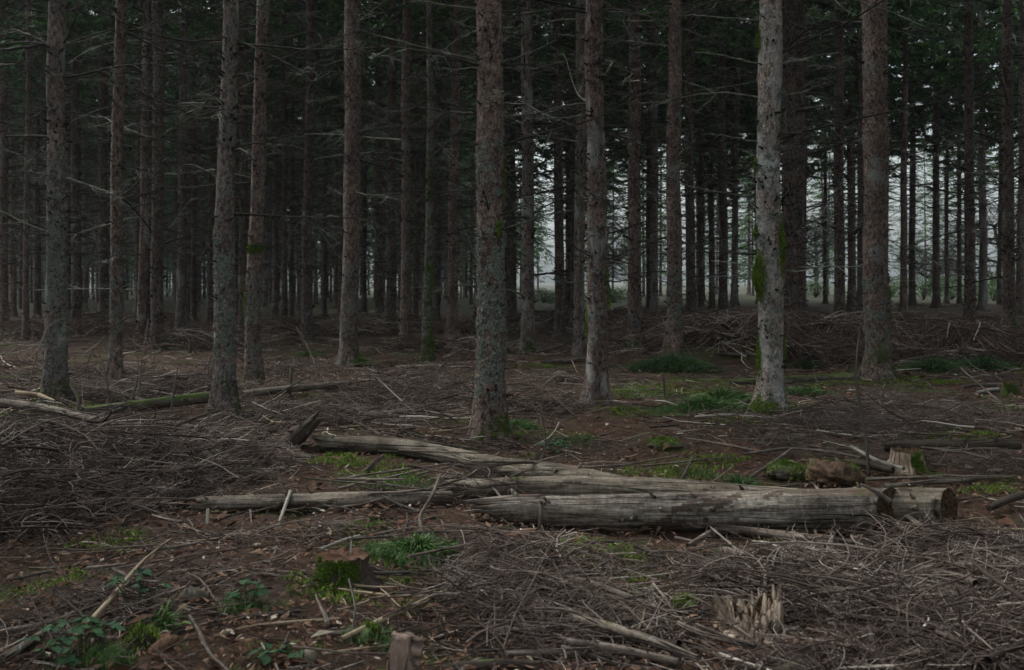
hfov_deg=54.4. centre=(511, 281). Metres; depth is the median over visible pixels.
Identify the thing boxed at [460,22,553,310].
spruce tree
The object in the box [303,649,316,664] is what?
wood chip
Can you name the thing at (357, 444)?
fallen log
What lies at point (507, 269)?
spruce tree
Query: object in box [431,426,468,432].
fallen stick
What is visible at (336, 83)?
spruce tree
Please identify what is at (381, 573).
fallen stick
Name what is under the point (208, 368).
leaning stick
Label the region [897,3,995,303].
spruce tree
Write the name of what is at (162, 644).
rotten wood chunk
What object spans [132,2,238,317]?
spruce tree
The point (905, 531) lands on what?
fallen branch
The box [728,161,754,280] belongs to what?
spruce tree
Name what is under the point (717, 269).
spruce tree
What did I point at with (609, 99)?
spruce tree
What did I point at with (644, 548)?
fallen stick
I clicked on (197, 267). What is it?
spruce tree
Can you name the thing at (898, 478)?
fallen branch
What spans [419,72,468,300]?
spruce tree
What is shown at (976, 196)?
spruce tree
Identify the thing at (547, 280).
sky
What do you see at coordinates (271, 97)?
spruce tree
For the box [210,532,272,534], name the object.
fallen stick
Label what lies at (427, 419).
fallen stick
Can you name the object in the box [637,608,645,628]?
fallen stick
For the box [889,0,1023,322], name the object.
spruce tree
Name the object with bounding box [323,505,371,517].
fallen stick
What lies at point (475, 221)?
spruce tree
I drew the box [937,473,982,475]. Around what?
fallen stick
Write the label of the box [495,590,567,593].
fallen stick
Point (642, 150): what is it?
spruce tree
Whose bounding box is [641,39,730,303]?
spruce tree
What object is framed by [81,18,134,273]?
spruce tree
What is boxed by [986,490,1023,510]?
fallen branch
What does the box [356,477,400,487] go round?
fallen stick
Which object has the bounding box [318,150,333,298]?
spruce tree
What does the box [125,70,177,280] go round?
spruce tree
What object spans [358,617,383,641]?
moss cushion
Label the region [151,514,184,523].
fallen stick
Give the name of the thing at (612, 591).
fallen branch
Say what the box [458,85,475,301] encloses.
spruce tree
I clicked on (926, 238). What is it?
spruce tree
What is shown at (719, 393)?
grass tuft
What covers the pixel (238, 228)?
spruce tree
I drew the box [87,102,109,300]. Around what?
spruce tree
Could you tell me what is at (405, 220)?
spruce tree
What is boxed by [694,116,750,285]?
spruce tree
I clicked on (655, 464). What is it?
fallen stick
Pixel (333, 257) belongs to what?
spruce tree
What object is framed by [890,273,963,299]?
bush
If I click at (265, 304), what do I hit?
spruce tree
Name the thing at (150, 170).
spruce tree
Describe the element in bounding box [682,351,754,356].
fallen log
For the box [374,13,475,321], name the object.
spruce tree
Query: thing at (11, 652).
fallen branch
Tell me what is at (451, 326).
spruce tree
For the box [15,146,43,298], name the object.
spruce tree
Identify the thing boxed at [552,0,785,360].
spruce tree
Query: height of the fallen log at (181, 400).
0.210 m
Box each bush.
[534,287,554,302]
[608,285,627,302]
[806,276,833,296]
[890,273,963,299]
[890,275,908,296]
[930,276,996,299]
[976,271,1015,300]
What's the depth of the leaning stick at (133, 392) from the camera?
10.58 m
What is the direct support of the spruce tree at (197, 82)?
on the ground at (568, 423)
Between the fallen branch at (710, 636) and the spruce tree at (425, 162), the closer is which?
the fallen branch at (710, 636)
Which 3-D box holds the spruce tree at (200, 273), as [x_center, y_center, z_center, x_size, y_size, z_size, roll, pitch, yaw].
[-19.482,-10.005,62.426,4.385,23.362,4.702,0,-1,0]
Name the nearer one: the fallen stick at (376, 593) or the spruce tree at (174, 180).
the fallen stick at (376, 593)
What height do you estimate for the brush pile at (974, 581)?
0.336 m
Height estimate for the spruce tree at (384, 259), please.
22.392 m
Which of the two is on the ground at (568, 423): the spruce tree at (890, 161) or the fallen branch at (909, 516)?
the spruce tree at (890, 161)
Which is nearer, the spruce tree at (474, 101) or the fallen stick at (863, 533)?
the fallen stick at (863, 533)
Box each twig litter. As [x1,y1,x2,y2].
[0,308,1023,456]
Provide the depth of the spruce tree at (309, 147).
23.93 m
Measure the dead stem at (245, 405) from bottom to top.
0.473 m
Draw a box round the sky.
[89,0,1018,283]
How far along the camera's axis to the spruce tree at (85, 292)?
47.04 m
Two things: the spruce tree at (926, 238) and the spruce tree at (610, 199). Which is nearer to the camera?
the spruce tree at (926, 238)
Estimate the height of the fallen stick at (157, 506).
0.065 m
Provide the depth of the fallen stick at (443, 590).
4.38 m
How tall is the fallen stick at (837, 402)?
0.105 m
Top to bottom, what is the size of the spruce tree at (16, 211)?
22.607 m
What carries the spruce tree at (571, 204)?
on the ground at (568, 423)
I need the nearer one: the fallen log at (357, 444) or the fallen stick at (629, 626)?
the fallen stick at (629, 626)
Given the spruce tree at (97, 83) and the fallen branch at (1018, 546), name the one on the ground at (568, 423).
the spruce tree at (97, 83)
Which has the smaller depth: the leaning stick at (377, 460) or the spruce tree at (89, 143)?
the leaning stick at (377, 460)
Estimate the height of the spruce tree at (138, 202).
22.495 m
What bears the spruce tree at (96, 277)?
on the ground at (568, 423)
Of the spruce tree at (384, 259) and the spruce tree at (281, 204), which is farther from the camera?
the spruce tree at (384, 259)
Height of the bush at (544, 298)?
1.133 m
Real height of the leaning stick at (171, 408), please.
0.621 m
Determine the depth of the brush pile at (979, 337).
17.43 m
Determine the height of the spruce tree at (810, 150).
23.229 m
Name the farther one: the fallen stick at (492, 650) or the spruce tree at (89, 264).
the spruce tree at (89, 264)
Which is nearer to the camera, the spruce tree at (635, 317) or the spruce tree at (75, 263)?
the spruce tree at (635, 317)
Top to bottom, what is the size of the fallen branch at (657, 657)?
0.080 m
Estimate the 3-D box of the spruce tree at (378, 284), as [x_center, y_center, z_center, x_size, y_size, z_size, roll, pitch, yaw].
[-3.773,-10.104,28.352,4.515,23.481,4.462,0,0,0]
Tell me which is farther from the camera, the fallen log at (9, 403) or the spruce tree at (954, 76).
the spruce tree at (954, 76)
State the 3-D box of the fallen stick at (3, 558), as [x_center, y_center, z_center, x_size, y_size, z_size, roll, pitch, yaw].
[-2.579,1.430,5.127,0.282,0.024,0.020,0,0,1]
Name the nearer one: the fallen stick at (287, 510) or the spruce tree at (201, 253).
the fallen stick at (287, 510)
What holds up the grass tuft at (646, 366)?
on the ground at (568, 423)
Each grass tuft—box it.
[293,351,330,356]
[347,356,378,366]
[364,530,460,562]
[509,417,542,429]
[611,348,740,376]
[616,356,679,373]
[640,394,747,414]
[687,382,752,400]
[720,473,763,484]
[786,385,837,396]
[787,358,831,369]
[896,352,972,372]
[948,352,1023,371]
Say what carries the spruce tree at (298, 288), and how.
on the ground at (568, 423)
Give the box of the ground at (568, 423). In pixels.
[0,283,1023,669]
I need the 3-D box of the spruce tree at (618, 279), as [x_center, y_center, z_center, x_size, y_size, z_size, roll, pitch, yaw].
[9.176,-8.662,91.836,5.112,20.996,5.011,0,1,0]
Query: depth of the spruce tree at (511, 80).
32.31 m
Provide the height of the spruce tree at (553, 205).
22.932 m
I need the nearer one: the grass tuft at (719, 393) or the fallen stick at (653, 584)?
the fallen stick at (653, 584)
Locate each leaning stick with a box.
[27,318,67,412]
[69,383,81,410]
[128,377,138,413]
[131,323,140,399]
[169,358,179,416]
[204,355,209,391]
[205,508,209,524]
[265,377,307,403]
[277,472,284,491]
[277,490,291,524]
[288,367,292,394]
[295,326,318,382]
[348,578,359,643]
[349,540,351,560]
[360,454,384,473]
[376,377,414,412]
[418,474,440,535]
[530,412,546,475]
[537,504,542,529]
[662,377,665,396]
[680,457,693,478]
[710,526,738,549]
[855,327,870,476]
[960,367,1010,410]
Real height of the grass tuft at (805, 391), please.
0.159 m
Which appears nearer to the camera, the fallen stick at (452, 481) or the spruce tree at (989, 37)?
the fallen stick at (452, 481)
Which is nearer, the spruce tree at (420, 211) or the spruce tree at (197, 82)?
the spruce tree at (197, 82)
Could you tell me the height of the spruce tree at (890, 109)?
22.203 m
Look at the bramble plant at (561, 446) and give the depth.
8.65 m
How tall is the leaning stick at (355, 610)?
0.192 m
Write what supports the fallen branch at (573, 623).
on the brush pile at (501, 583)
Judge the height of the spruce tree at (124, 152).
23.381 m
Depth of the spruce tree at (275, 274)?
37.14 m
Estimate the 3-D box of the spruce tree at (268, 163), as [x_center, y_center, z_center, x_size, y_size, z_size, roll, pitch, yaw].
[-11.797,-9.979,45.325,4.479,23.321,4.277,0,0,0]
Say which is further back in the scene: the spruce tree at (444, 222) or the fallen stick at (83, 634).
the spruce tree at (444, 222)
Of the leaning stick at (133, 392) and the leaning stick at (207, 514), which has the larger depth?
the leaning stick at (133, 392)
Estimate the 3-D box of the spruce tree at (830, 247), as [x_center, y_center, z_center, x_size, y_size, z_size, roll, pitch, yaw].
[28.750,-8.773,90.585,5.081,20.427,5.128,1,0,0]
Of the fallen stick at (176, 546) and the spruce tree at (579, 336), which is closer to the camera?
the fallen stick at (176, 546)
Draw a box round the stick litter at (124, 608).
[0,372,1023,669]
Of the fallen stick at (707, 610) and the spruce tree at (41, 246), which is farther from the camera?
the spruce tree at (41, 246)
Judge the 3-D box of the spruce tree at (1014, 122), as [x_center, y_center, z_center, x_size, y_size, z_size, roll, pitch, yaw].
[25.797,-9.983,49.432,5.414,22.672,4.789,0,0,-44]
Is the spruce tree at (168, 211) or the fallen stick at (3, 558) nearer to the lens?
the fallen stick at (3, 558)
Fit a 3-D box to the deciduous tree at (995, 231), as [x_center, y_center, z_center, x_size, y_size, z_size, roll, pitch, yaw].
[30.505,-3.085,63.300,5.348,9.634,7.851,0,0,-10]
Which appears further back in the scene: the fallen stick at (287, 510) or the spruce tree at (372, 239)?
the spruce tree at (372, 239)
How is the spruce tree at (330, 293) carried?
on the ground at (568, 423)
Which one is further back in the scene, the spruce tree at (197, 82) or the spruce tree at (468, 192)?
the spruce tree at (468, 192)
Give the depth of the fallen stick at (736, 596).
4.48 m
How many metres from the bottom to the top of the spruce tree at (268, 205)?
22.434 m
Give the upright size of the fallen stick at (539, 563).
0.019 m
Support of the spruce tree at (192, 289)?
on the ground at (568, 423)
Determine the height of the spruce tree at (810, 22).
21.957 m
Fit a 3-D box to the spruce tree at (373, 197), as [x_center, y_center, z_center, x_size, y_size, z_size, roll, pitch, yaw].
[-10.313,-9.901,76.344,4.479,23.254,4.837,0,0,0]
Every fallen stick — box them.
[0,557,37,559]
[0,602,100,634]
[9,554,119,580]
[51,630,111,639]
[86,563,126,569]
[112,568,159,582]
[146,541,200,553]
[151,478,175,511]
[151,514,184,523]
[167,530,203,533]
[181,523,210,535]
[186,537,218,541]
[187,518,207,537]
[188,615,228,669]
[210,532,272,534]
[212,509,254,520]
[259,413,282,423]
[280,507,305,512]
[280,631,289,651]
[292,646,388,656]
[304,477,439,490]
[315,594,329,625]
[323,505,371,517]
[323,644,390,654]
[325,420,382,424]
[329,496,390,510]
[332,463,449,479]
[333,535,384,539]
[337,588,427,597]
[338,468,426,489]
[339,477,403,480]
[339,588,407,610]
[352,583,401,588]
[353,420,380,434]
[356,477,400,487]
[367,486,455,495]
[369,586,447,599]
[373,570,409,575]
[378,450,407,452]
[380,488,399,490]
[380,588,411,619]
[382,495,420,513]
[382,573,432,575]
[385,530,475,537]
[386,582,481,600]
[389,413,471,422]
[389,578,416,591]
[398,449,485,453]
[407,465,463,475]
[407,538,499,557]
[416,464,460,475]
[417,440,492,450]
[428,477,465,487]
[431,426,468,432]
[441,589,500,609]
[443,523,530,531]
[464,463,499,464]
[471,460,534,462]
[479,647,524,652]
[480,562,585,567]
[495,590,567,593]
[503,625,565,640]
[506,644,629,656]
[509,465,537,477]
[534,384,573,389]
[538,451,574,460]
[559,568,638,573]
[561,645,659,669]
[568,624,676,627]
[573,647,634,661]
[581,599,643,612]
[583,538,651,543]
[583,554,642,561]
[596,576,629,586]
[599,429,617,435]
[600,636,696,652]
[633,544,688,562]
[634,584,677,594]
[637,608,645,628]
[641,456,737,466]
[648,598,687,648]
[650,549,683,553]
[651,582,685,622]
[660,611,711,637]
[664,608,761,627]
[674,536,735,544]
[676,415,758,432]
[676,589,757,596]
[677,378,733,384]
[682,643,750,654]
[694,414,787,418]
[695,623,755,643]
[700,608,714,614]
[719,582,756,599]
[721,589,775,600]
[737,546,782,552]
[775,626,781,662]
[788,628,854,631]
[796,644,863,661]
[813,397,881,407]
[828,622,905,630]
[834,530,879,535]
[836,630,910,665]
[851,526,897,534]
[912,375,941,381]
[922,374,987,378]
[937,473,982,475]
[957,491,1016,500]
[978,527,1023,529]
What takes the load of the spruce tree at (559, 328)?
on the ground at (568, 423)
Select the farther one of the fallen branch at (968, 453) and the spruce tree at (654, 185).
the spruce tree at (654, 185)
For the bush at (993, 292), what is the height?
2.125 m
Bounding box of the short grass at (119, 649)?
[21,303,1020,669]
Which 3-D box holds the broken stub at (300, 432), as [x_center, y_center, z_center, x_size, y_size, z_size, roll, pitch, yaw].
[-1.790,1.286,8.483,0.423,0.405,0.178,0,0,10]
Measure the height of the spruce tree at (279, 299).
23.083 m
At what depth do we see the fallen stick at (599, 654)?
3.79 m
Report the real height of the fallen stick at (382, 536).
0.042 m
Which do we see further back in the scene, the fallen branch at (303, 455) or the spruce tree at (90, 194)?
the spruce tree at (90, 194)
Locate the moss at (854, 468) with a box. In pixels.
[845,462,863,487]
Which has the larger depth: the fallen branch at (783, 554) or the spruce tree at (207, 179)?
the spruce tree at (207, 179)
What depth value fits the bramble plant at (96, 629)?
3.69 m
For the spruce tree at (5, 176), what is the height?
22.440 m
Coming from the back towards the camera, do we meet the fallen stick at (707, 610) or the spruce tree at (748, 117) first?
the spruce tree at (748, 117)
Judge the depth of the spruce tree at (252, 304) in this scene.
13.80 m
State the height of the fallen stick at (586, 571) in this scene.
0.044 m
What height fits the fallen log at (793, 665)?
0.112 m
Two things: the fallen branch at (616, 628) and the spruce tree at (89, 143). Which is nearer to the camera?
the fallen branch at (616, 628)
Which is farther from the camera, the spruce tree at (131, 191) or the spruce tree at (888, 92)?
the spruce tree at (131, 191)
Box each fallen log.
[0,399,127,427]
[80,392,209,415]
[182,484,452,510]
[239,380,350,397]
[311,435,625,476]
[395,364,444,369]
[427,471,957,527]
[434,655,541,669]
[460,657,485,669]
[462,484,896,535]
[534,344,564,353]
[537,356,586,363]
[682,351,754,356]
[729,373,854,384]
[775,653,828,669]
[882,435,1021,451]
[962,383,1019,387]
[974,387,999,394]
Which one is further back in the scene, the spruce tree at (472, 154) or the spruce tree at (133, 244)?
the spruce tree at (133, 244)
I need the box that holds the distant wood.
[17,150,1015,298]
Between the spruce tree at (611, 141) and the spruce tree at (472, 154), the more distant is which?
the spruce tree at (472, 154)
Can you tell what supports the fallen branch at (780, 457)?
on the ground at (568, 423)
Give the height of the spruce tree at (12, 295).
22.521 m
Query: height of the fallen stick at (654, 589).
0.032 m
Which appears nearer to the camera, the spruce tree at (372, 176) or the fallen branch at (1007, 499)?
the fallen branch at (1007, 499)
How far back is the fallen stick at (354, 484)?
6.72 m
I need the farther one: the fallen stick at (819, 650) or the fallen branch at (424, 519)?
the fallen branch at (424, 519)
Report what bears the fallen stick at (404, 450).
on the fallen log at (357, 444)
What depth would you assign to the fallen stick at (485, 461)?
6.95 m
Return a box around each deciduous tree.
[585,203,644,291]
[806,197,847,294]
[890,231,977,295]
[940,166,1017,284]
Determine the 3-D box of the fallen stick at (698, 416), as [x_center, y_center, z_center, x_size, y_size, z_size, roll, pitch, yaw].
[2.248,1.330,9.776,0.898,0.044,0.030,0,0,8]
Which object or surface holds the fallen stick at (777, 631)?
on the ground at (568, 423)
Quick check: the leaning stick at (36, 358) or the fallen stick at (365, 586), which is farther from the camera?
the leaning stick at (36, 358)
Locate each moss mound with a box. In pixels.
[644,435,682,450]
[668,591,698,612]
[762,458,804,480]
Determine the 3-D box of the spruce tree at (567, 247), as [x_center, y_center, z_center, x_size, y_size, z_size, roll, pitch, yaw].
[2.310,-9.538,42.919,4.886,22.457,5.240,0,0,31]
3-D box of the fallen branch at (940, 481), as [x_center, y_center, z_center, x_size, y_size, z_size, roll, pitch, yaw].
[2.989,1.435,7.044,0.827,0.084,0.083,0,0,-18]
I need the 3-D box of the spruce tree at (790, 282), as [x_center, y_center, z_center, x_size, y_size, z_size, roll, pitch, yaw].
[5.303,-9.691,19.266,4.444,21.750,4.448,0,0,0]
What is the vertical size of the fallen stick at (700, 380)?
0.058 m
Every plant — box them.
[23,615,126,660]
[32,635,79,669]
[105,568,172,613]
[143,599,190,630]
[222,578,269,607]
[247,640,303,666]
[539,439,568,454]
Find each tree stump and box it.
[305,547,381,595]
[386,631,423,669]
[710,584,796,648]
[885,447,927,475]
[999,380,1021,396]
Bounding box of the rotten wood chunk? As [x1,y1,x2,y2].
[147,635,179,654]
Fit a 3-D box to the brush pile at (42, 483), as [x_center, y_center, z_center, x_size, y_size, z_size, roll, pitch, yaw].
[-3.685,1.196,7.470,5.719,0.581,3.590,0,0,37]
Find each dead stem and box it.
[98,351,116,413]
[236,386,255,424]
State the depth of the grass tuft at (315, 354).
20.10 m
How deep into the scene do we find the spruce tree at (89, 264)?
93.37 m
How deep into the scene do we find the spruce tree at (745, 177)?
43.93 m
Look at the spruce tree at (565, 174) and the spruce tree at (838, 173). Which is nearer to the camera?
the spruce tree at (838, 173)
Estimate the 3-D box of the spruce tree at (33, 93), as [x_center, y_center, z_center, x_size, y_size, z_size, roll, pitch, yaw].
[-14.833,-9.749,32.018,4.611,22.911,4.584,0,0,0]
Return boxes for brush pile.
[0,308,562,357]
[0,353,794,474]
[0,393,345,586]
[0,398,277,530]
[0,455,825,669]
[506,304,961,372]
[563,392,1023,669]
[573,508,1023,669]
[707,381,1023,490]
[746,301,1023,371]
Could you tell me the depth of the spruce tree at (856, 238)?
89.28 m
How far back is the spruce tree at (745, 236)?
78.09 m
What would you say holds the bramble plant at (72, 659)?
on the ground at (568, 423)
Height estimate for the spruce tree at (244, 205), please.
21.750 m
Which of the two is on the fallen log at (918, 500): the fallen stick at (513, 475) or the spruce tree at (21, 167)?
the fallen stick at (513, 475)
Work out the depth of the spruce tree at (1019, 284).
30.96 m
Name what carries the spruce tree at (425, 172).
on the ground at (568, 423)
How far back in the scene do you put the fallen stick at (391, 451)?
8.19 m
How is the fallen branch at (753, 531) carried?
on the ground at (568, 423)
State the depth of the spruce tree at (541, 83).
35.20 m
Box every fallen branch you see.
[0,598,127,628]
[0,622,56,662]
[14,390,55,401]
[73,538,170,636]
[164,567,203,572]
[170,609,300,634]
[213,617,338,637]
[229,571,303,582]
[266,450,315,459]
[307,626,358,636]
[319,534,360,550]
[339,588,448,640]
[349,515,435,541]
[389,590,543,599]
[439,455,678,490]
[550,613,633,634]
[552,637,679,665]
[567,575,672,615]
[568,613,699,662]
[676,621,755,648]
[684,437,768,453]
[686,526,717,546]
[718,524,856,543]
[741,447,860,458]
[745,447,794,481]
[773,474,1017,487]
[779,551,812,566]
[784,586,1023,595]
[792,544,1023,582]
[844,459,894,473]
[850,445,904,469]
[882,476,980,487]
[890,520,986,570]
[905,515,931,532]
[921,446,989,459]
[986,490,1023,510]
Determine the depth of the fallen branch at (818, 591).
4.53 m
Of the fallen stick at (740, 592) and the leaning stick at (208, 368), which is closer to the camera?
the fallen stick at (740, 592)
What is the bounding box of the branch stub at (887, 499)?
[860,483,891,502]
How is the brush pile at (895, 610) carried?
on the ground at (568, 423)
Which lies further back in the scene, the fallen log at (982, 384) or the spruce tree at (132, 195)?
the spruce tree at (132, 195)
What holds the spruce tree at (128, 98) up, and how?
on the ground at (568, 423)
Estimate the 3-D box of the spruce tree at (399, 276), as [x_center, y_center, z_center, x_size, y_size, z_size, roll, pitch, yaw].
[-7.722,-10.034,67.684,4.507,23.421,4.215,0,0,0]
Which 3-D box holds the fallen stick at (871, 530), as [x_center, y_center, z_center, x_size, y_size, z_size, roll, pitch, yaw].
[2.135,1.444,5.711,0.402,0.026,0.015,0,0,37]
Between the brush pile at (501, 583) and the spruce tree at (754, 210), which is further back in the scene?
the spruce tree at (754, 210)
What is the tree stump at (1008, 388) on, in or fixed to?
on the ground at (568, 423)
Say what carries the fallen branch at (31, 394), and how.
on the brush pile at (42, 483)
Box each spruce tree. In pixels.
[0,0,84,330]
[0,0,109,340]
[0,0,150,333]
[0,0,252,404]
[0,0,254,381]
[6,0,132,260]
[6,1,94,318]
[6,6,42,255]
[7,0,66,292]
[7,1,95,311]
[7,4,46,315]
[7,5,46,303]
[7,77,42,263]
[8,61,46,308]
[9,2,127,313]
[15,6,92,267]
[15,54,42,303]
[15,144,42,302]
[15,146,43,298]
[15,152,24,268]
[15,212,17,297]
[17,142,43,303]
[30,0,177,327]
[30,9,113,311]
[31,0,252,345]
[41,5,130,311]
[42,0,264,349]
[80,0,218,326]
[80,3,188,316]
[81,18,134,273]
[81,46,97,285]
[82,3,152,311]
[84,11,178,285]
[86,0,152,309]
[86,12,110,302]
[86,149,131,274]
[87,80,133,256]
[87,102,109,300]
[88,194,94,297]
[90,0,407,420]
[90,191,131,298]
[96,0,253,332]
[97,17,173,310]
[108,135,174,283]
[109,176,134,299]
[123,119,169,257]
[123,211,134,284]
[124,83,177,284]
[124,135,171,270]
[124,201,133,297]
[125,0,404,385]
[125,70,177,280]
[126,71,175,283]
[130,170,177,279]
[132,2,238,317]
[136,0,250,320]
[137,0,275,326]
[150,40,218,235]
[151,11,207,287]
[163,1,178,300]
[163,6,239,311]
[164,0,326,330]
[165,180,203,286]
[171,5,296,263]
[171,168,207,294]
[174,53,217,303]
[196,9,280,314]
[200,86,272,306]
[201,102,238,265]
[201,121,217,279]
[201,192,207,299]
[204,111,268,281]
[205,0,344,331]
[216,0,335,319]
[216,51,300,271]
[222,5,324,313]
[235,2,344,319]
[237,0,393,343]
[239,7,298,307]
[247,0,369,317]
[249,101,300,289]
[250,43,320,306]
[262,101,289,302]
[267,20,335,313]
[268,0,471,366]
[269,99,321,302]
[271,101,298,300]
[279,17,370,316]
[280,90,333,303]
[287,127,321,281]
[287,150,320,283]
[288,1,388,295]
[296,0,424,292]
[312,103,334,301]
[313,4,374,286]
[314,28,387,312]
[315,16,371,308]
[316,0,443,324]
[316,0,465,333]
[316,0,476,348]
[316,122,383,267]
[318,109,371,278]
[318,124,334,298]
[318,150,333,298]
[319,0,411,316]
[342,0,665,442]
[359,0,419,310]
[360,0,475,328]
[360,75,395,300]
[360,102,373,255]
[361,16,421,292]
[361,55,419,304]
[361,81,398,267]
[362,16,450,314]
[367,126,398,288]
[368,140,396,298]
[369,0,531,362]
[370,100,413,301]
[371,13,473,298]
[372,5,475,323]
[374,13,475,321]
[381,0,535,338]
[381,17,464,311]
[382,116,440,286]
[387,33,467,256]
[398,94,465,304]
[412,3,472,292]
[413,0,553,333]
[413,0,733,406]
[413,32,465,302]
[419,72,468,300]
[420,8,475,286]
[432,0,569,320]
[434,0,627,353]
[438,1,569,324]
[439,70,469,299]
[442,149,468,291]
[442,156,474,298]
[447,42,475,304]
[452,35,538,288]
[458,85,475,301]
[458,95,473,297]
[459,74,515,269]
[459,83,475,289]
[459,94,474,255]
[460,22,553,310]
[460,71,521,260]
[461,8,553,316]
[472,6,564,308]
[473,0,689,355]
[474,0,628,336]
[506,0,648,326]
[518,2,625,308]
[532,0,668,299]
[532,2,615,307]
[536,83,614,243]
[541,0,645,289]
[545,90,586,261]
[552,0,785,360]
[563,13,625,267]
[563,139,626,265]
[576,0,734,347]
[585,152,627,288]
[585,164,623,265]
[586,0,693,262]
[603,0,722,314]
[603,2,706,312]
[606,14,665,248]
[607,32,666,306]
[610,159,666,296]
[622,161,666,274]
[625,0,757,314]
[631,0,992,419]
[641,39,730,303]
[641,144,685,295]
[657,3,758,310]
[657,7,755,306]
[658,42,739,279]
[659,116,731,300]
[662,1,759,311]
[680,161,741,294]
[682,0,817,311]
[683,0,903,313]
[693,1,834,283]
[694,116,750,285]
[695,0,757,305]
[704,0,899,314]
[705,191,731,293]
[727,16,780,303]
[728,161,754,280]
[729,0,847,199]
[729,118,755,295]
[729,134,780,294]
[738,21,827,252]
[750,1,858,307]
[756,0,933,314]
[780,11,857,303]
[780,95,831,182]
[781,0,984,382]
[805,0,946,313]
[805,2,919,306]
[806,0,934,313]
[806,129,847,294]
[806,131,847,294]
[844,0,977,314]
[844,3,932,217]
[845,12,922,178]
[845,173,891,281]
[856,157,899,272]
[887,0,978,307]
[889,0,998,307]
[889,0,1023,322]
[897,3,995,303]
[902,0,1023,328]
[907,137,943,293]
[908,0,1019,309]
[916,2,1018,303]
[917,156,975,275]
[926,20,998,203]
[943,14,1018,304]
[946,0,1023,315]
[973,0,1017,282]
[973,0,1019,196]
[994,12,1017,175]
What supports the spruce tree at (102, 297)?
on the ground at (568, 423)
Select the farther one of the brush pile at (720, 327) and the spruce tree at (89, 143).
the spruce tree at (89, 143)
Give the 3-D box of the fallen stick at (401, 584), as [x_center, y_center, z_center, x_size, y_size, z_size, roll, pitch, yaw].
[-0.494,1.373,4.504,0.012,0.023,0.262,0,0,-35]
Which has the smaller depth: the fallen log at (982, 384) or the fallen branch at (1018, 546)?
the fallen branch at (1018, 546)
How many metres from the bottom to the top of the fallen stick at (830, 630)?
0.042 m
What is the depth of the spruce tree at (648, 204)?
36.25 m
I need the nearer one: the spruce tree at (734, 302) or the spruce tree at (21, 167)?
the spruce tree at (734, 302)
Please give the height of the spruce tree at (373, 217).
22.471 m
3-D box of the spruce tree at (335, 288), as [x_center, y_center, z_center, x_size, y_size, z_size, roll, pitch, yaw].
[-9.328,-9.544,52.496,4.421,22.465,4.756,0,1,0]
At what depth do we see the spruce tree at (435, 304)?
32.28 m
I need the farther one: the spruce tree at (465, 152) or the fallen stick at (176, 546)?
the spruce tree at (465, 152)
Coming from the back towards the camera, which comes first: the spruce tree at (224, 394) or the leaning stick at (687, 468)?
the spruce tree at (224, 394)
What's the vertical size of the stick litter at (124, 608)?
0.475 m
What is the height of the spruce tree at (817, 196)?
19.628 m
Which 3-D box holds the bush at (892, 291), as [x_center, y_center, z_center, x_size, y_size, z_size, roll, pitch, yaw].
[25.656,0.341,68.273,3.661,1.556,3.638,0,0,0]
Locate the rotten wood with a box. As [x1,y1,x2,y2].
[797,456,866,487]
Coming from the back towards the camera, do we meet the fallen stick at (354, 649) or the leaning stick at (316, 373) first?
the leaning stick at (316, 373)
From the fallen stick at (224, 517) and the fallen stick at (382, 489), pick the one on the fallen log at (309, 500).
the fallen stick at (382, 489)
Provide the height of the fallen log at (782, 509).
0.294 m
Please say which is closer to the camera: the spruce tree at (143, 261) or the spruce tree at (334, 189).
the spruce tree at (143, 261)
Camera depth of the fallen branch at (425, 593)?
4.44 m
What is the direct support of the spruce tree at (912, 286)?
on the ground at (568, 423)
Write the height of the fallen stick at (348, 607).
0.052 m
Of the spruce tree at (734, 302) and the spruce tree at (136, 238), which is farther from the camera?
the spruce tree at (136, 238)
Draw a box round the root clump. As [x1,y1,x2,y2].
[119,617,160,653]
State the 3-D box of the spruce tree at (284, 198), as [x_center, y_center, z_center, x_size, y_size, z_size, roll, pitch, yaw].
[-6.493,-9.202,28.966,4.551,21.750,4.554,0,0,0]
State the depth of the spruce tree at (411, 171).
42.55 m
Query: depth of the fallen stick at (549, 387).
12.50 m
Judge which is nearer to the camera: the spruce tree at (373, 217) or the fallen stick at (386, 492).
the fallen stick at (386, 492)
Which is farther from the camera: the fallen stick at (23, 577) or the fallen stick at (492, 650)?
the fallen stick at (23, 577)
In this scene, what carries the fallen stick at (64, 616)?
on the ground at (568, 423)
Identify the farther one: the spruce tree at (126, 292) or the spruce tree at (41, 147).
the spruce tree at (126, 292)
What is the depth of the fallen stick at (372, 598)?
4.25 m
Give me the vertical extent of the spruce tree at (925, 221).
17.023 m
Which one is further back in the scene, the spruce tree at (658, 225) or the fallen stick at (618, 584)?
the spruce tree at (658, 225)
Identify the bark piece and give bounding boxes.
[178,587,209,605]
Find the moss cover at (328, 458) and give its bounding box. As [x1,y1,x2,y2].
[0,350,1022,659]
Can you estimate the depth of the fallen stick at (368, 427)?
9.15 m
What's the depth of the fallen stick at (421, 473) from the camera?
7.30 m
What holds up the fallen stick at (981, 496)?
on the ground at (568, 423)
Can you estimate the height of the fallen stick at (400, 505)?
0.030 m
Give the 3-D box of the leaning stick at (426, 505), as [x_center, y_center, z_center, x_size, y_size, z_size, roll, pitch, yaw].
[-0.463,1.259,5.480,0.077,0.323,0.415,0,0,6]
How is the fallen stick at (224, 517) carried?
on the ground at (568, 423)
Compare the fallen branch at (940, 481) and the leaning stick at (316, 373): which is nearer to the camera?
the fallen branch at (940, 481)
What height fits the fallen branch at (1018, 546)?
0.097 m
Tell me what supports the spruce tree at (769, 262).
on the ground at (568, 423)
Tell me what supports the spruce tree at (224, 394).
on the ground at (568, 423)
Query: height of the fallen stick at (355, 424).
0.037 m
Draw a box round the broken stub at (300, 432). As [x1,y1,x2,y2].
[277,409,323,447]

